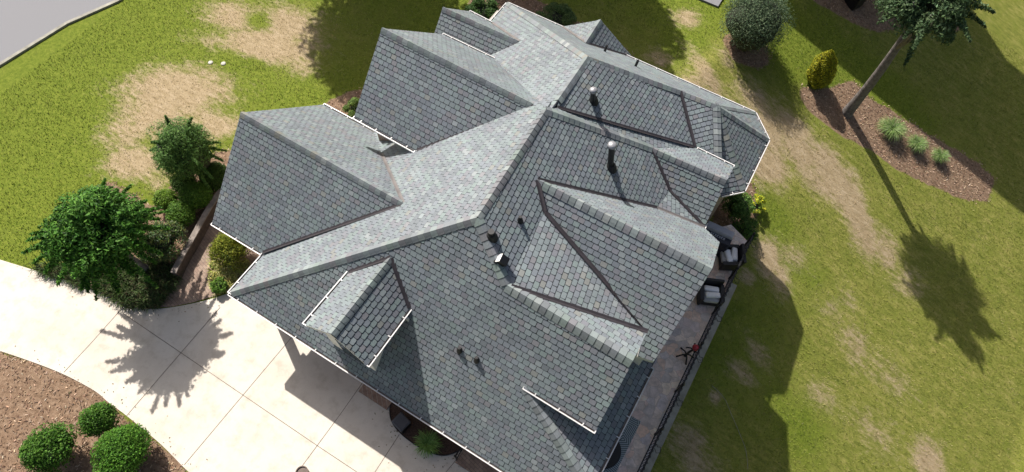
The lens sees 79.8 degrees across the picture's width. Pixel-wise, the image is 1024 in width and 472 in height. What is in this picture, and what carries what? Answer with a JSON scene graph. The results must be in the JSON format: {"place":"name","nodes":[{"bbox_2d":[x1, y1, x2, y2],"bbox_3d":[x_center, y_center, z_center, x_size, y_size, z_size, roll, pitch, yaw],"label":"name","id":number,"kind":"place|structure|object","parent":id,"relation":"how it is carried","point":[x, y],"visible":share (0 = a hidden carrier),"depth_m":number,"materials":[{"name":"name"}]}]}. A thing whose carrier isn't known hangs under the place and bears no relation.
{"place":"outdoors","nodes":[
{"label":"outdoors","id":0,"kind":"place"},
{"bbox_2d":[0,0,113,61],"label":"road","id":1,"kind":"structure","parent":0,"point":[23,23],"depth_m":29.20,"materials":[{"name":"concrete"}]},
{"bbox_2d":[161,225,259,306],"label":"path","id":2,"kind":"structure","parent":0,"point":[191,289],"depth_m":23.20,"materials":[{"name":"gravel"}]},
{"bbox_2d":[0,260,467,471],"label":"driveway","id":3,"kind":"structure","parent":0,"point":[225,383],"depth_m":21.39,"materials":[{"name":"concrete"}]},
{"bbox_2d":[1,253,452,471],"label":"fallen leaves","id":4,"kind":"object","parent":3,"relation":"on","point":[155,423],"visible":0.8,"depth_m":21.04,"materials":[{"name":"brown plant"}]},
{"bbox_2d":[295,465,308,471],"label":"planter pot","id":5,"kind":"object","parent":3,"relation":"on","point":[302,468],"visible":1,"depth_m":19.89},
{"bbox_2d":[389,404,461,455],"bbox_3d":[-3.092,6.661,20.722,3.035,0.110,0.856,29,65,13],"label":"bed edging","id":6,"kind":"object","parent":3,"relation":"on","point":[415,444],"visible":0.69,"depth_m":20.53,"materials":[{"name":"black rubber"}]},
{"bbox_2d":[454,447,462,459],"bbox_3d":[-1.473,6.716,20.231,0.100,0.920,1.468,29,65,13],"label":"handrail","id":7,"kind":"object","parent":3,"relation":"on","point":[455,456],"visible":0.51,"depth_m":19.71,"materials":[{"name":"black metal"}]},
{"bbox_2d":[455,449,498,471],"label":"entrance landing","id":8,"kind":"object","parent":3,"relation":"on","point":[467,461],"visible":0.25,"depth_m":20.18,"materials":[{"name":"brick"}]},
{"bbox_2d":[0,0,1023,471],"bbox_3d":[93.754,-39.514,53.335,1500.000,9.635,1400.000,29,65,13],"label":"ground","id":9,"kind":"structure","parent":0,"point":[1004,22],"depth_m":28.18,"materials":[{"name":"green plant"}]},
{"bbox_2d":[17,421,77,471],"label":"hedge ball","id":10,"kind":"object","parent":9,"relation":"on","point":[45,450],"visible":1,"depth_m":19.05,"materials":[{"name":"green plant"}]},
{"bbox_2d":[0,0,121,66],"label":"road kerb","id":11,"kind":"structure","parent":9,"relation":"on","point":[46,36],"depth_m":28.77,"materials":[{"name":"concrete"}]},
{"bbox_2d":[21,177,172,300],"bbox_3d":[-13.537,0.342,21.069,4.352,5.400,4.158,29,65,13],"label":"leafy tree","id":12,"kind":"object","parent":9,"relation":"on","point":[92,233],"visible":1,"depth_m":19.61,"materials":[{"name":"green plant"}]},
{"bbox_2d":[76,401,119,437],"bbox_3d":[-13.443,6.036,20.039,1.162,1.569,1.137,-3,62,-3],"label":"hedge ball","id":13,"kind":"object","parent":9,"relation":"on","point":[96,419],"visible":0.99,"depth_m":19.62,"materials":[{"name":"green plant"}]},
{"bbox_2d":[22,257,183,313],"bbox_3d":[-15.346,1.846,22.733,6.189,0.364,2.585,-2,62,-3],"label":"strappy ground cover","id":14,"kind":"object","parent":9,"relation":"on","point":[137,291],"visible":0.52,"depth_m":22.72,"materials":[{"name":"green plant"}]},
{"bbox_2d":[89,422,151,471],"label":"hedge ball","id":15,"kind":"object","parent":9,"relation":"on","point":[123,448],"visible":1,"depth_m":18.97,"materials":[{"name":"green plant"}]},
{"bbox_2d":[137,220,187,263],"bbox_3d":[-13.181,0.257,23.021,1.724,1.690,1.942,13,63,5],"label":"mixed shrub","id":16,"kind":"object","parent":9,"relation":"on","point":[164,241],"visible":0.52,"depth_m":22.70,"materials":[{"name":"green plant"}]},
{"bbox_2d":[152,188,177,210],"bbox_3d":[-13.645,-1.362,24.212,0.970,1.070,0.918,-10,63,-7],"label":"boxwood ball","id":17,"kind":"object","parent":9,"relation":"on","point":[163,198],"visible":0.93,"depth_m":23.85,"materials":[{"name":"green plant"}]},
{"bbox_2d":[165,200,196,226],"bbox_3d":[-12.903,-0.825,23.894,1.151,1.170,1.173,-4,62,-4],"label":"boxwood ball","id":18,"kind":"object","parent":9,"relation":"on","point":[182,213],"visible":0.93,"depth_m":23.55,"materials":[{"name":"green plant"}]},
{"bbox_2d":[170,175,196,193],"bbox_3d":[-13.162,-2.069,24.594,1.097,1.079,1.060,29,65,13],"label":"boxwood ball","id":19,"kind":"object","parent":9,"relation":"on","point":[175,186],"visible":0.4,"depth_m":24.19,"materials":[{"name":"green plant"}]},
{"bbox_2d":[146,115,226,188],"bbox_3d":[-12.532,-3.254,23.751,3.200,3.701,2.662,29,65,13],"label":"spreading shrub","id":20,"kind":"object","parent":9,"relation":"on","point":[184,150],"visible":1,"depth_m":22.75,"materials":[{"name":"green plant"}]},
{"bbox_2d":[177,180,213,211],"bbox_3d":[-12.448,-1.575,24.180,1.314,1.386,1.309,29,65,13],"label":"boxwood ball","id":21,"kind":"object","parent":9,"relation":"on","point":[196,195],"visible":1,"depth_m":23.75,"materials":[{"name":"green plant"}]},
{"bbox_2d":[171,186,221,277],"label":"garden wall","id":22,"kind":"structure","parent":9,"relation":"on","point":[193,242],"depth_m":23.56,"materials":[{"name":"stone"}]},
{"bbox_2d":[196,161,226,191],"bbox_3d":[-11.964,-2.357,24.654,1.339,1.302,1.288,29,65,13],"label":"boxwood ball","id":23,"kind":"object","parent":9,"relation":"on","point":[216,170],"visible":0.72,"depth_m":24.25,"materials":[{"name":"green plant"}]},
{"bbox_2d":[210,276,227,293],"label":"green clump","id":24,"kind":"object","parent":9,"relation":"on","point":[218,285],"visible":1,"depth_m":22.61,"materials":[{"name":"green plant"}]},
{"bbox_2d":[206,233,250,270],"bbox_3d":[-10.583,0.452,23.124,1.513,1.461,1.633,29,65,13],"label":"golden shrub","id":25,"kind":"object","parent":9,"relation":"on","point":[227,249],"visible":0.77,"depth_m":22.66,"materials":[{"name":"yellow plant"}]},
{"bbox_2d":[205,256,252,298],"bbox_3d":[-10.714,1.369,23.204,1.824,0.211,1.975,-14,64,-9],"label":"pale ground cover","id":26,"kind":"object","parent":9,"relation":"on","point":[229,274],"visible":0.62,"depth_m":23.19,"materials":[{"name":"green plant"}]},
{"bbox_2d":[342,97,358,117],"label":"light bush","id":27,"kind":"object","parent":9,"relation":"on","point":[350,108],"visible":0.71,"depth_m":26.53,"materials":[{"name":"green plant"}]},
{"bbox_2d":[390,402,461,454],"bbox_3d":[-2.921,6.416,20.889,3.013,0.100,1.502,29,65,13],"label":"planting bed","id":28,"kind":"object","parent":9,"relation":"on","point":[415,428],"visible":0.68,"depth_m":20.70,"materials":[{"name":"brown soil"}]},
{"bbox_2d":[391,412,411,433],"bbox_3d":[-3.712,6.293,20.609,0.500,0.470,0.460,40,68,18],"label":"utility box","id":29,"kind":"object","parent":28,"relation":"on","point":[401,422],"visible":1,"depth_m":20.41,"materials":[{"name":"black paint"}]},
{"bbox_2d":[413,429,443,459],"bbox_3d":[-2.793,6.887,20.308,1.202,0.497,1.148,29,65,13],"label":"spiky plant","id":30,"kind":"object","parent":28,"relation":"on","point":[428,443],"visible":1,"depth_m":20.22,"materials":[{"name":"green plant"}]},
{"bbox_2d":[464,0,498,18],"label":"dark bush","id":31,"kind":"object","parent":9,"relation":"on","point":[487,9],"visible":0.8,"depth_m":28.95,"materials":[{"name":"green plant"}]},
{"bbox_2d":[210,2,769,471],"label":"house","id":32,"kind":"structure","parent":9,"relation":"on","point":[492,242],"depth_m":18.06,"materials":[{"name":"grey tile"}]},
{"bbox_2d":[0,0,996,471],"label":"bark chips","id":33,"kind":"object","parent":9,"relation":"on","point":[358,102],"visible":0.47,"depth_m":27.74,"materials":[{"name":"brown wood"}]},
{"bbox_2d":[535,2,577,25],"bbox_3d":[2.176,-10.111,29.073,1.939,1.429,2.241,-25,66,-14],"label":"bush","id":34,"kind":"object","parent":9,"relation":"on","point":[562,14],"visible":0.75,"depth_m":28.69,"materials":[{"name":"green plant"}]},
{"bbox_2d":[643,283,736,471],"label":"retaining wall","id":35,"kind":"structure","parent":9,"relation":"on","point":[683,393],"depth_m":21.88,"materials":[{"name":"stone"}]},
{"bbox_2d":[700,0,721,7],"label":"concrete pad","id":36,"kind":"object","parent":9,"relation":"on","point":[715,3],"visible":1,"depth_m":30.75,"materials":[{"name":"concrete"}]},
{"bbox_2d":[717,390,747,465],"bbox_3d":[8.996,7.710,24.910,0.323,1.066,3.360,-20,65,-12],"label":"garden wire","id":37,"kind":"object","parent":9,"relation":"on","point":[737,428],"visible":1,"depth_m":24.93,"materials":[{"name":"metal"}]},
{"bbox_2d":[721,192,755,222],"bbox_3d":[9.781,-1.250,26.557,1.411,1.748,1.491,-18,64,-11],"label":"leafy bush","id":38,"kind":"object","parent":9,"relation":"on","point":[739,206],"visible":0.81,"depth_m":26.11,"materials":[{"name":"green plant"}]},
{"bbox_2d":[730,216,758,241],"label":"leafy bush","id":39,"kind":"object","parent":9,"relation":"on","point":[744,227],"visible":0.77,"depth_m":25.89,"materials":[{"name":"green plant"}]},
{"bbox_2d":[719,0,797,53],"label":"evergreen shrub","id":40,"kind":"object","parent":9,"relation":"on","point":[751,25],"visible":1,"depth_m":27.64,"materials":[{"name":"green plant"}]},
{"bbox_2d":[750,193,766,213],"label":"yellow flowers","id":41,"kind":"object","parent":9,"relation":"on","point":[760,199],"visible":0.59,"depth_m":27.17,"materials":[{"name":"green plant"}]},
{"bbox_2d":[806,49,837,88],"bbox_3d":[14.929,-8.052,29.152,1.386,2.200,1.336,29,65,13],"label":"golden conifer","id":42,"kind":"object","parent":9,"relation":"on","point":[822,69],"visible":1,"depth_m":28.96,"materials":[{"name":"yellow plant"}]},
{"bbox_2d":[844,0,865,10],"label":"shrub","id":43,"kind":"object","parent":9,"relation":"on","point":[852,5],"visible":1,"depth_m":31.52,"materials":[{"name":"black plant"}]},
{"bbox_2d":[876,114,909,141],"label":"ornamental grass","id":44,"kind":"object","parent":9,"relation":"on","point":[892,129],"depth_m":30.03,"materials":[{"name":"green plant"}]},
{"bbox_2d":[842,0,995,118],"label":"tall tree","id":45,"kind":"object","parent":9,"relation":"on","point":[945,18],"visible":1,"depth_m":23.23,"materials":[{"name":"green plant"}]},
{"bbox_2d":[908,134,930,153],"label":"ornamental grass","id":46,"kind":"object","parent":9,"relation":"on","point":[918,143],"depth_m":30.27,"materials":[{"name":"green plant"}]},
{"bbox_2d":[930,147,951,163],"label":"ornamental grass","id":47,"kind":"object","parent":9,"relation":"on","point":[940,156],"depth_m":30.46,"materials":[{"name":"green plant"}]},
{"bbox_2d":[616,225,748,471],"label":"patio","id":48,"kind":"structure","parent":0,"point":[669,367],"depth_m":21.91,"materials":[{"name":"grey concrete"}]},
{"bbox_2d":[603,416,640,471],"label":"patio rug","id":49,"kind":"object","parent":48,"relation":"on","point":[628,433],"visible":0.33,"depth_m":20.83,"materials":[{"name":"grey fabric"}]},
{"bbox_2d":[605,441,620,468],"bbox_3d":[2.952,7.124,20.256,1.200,0.729,1.200,29,65,13],"label":"round table","id":50,"kind":"object","parent":49,"relation":"on","point":[614,458],"visible":0.15,"depth_m":19.83,"materials":[{"name":"black paint"}]},
{"bbox_2d":[676,343,698,364],"bbox_3d":[6.316,4.118,21.795,0.607,1.030,0.637,29,65,13],"label":"garden stand","id":51,"kind":"object","parent":48,"relation":"on","point":[695,346],"visible":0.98,"depth_m":21.77,"materials":[{"name":"black paint"}]},
{"bbox_2d":[637,232,755,471],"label":"railing","id":52,"kind":"object","parent":48,"relation":"on","point":[712,318],"visible":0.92,"depth_m":21.47,"materials":[{"name":"black metal"}]},
{"bbox_2d":[640,239,755,471],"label":"string light cable","id":53,"kind":"object","parent":52,"relation":"attached to","point":[696,358],"visible":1,"depth_m":21.25,"materials":[{"name":"black rubber"}]},
{"bbox_2d":[697,278,724,305],"bbox_3d":[7.471,2.132,22.995,0.900,0.805,0.830,7,62,2],"label":"patio chair","id":54,"kind":"object","parent":48,"relation":"on","point":[711,291],"visible":0.87,"depth_m":22.82,"materials":[{"name":"black wicker"}]},
{"bbox_2d":[706,221,734,256],"bbox_3d":[7.904,0.101,23.855,1.200,1.150,0.660,27,65,12],"label":"covered grill","id":55,"kind":"object","parent":48,"relation":"on","point":[723,236],"visible":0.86,"depth_m":23.41,"materials":[{"name":"grey fabric"}]},
{"bbox_2d":[718,244,746,270],"bbox_3d":[8.488,0.809,23.722,0.830,0.805,0.900,3,62,0],"label":"patio chair","id":56,"kind":"object","parent":48,"relation":"on","point":[730,257],"visible":0.88,"depth_m":23.55,"materials":[{"name":"black wicker"}]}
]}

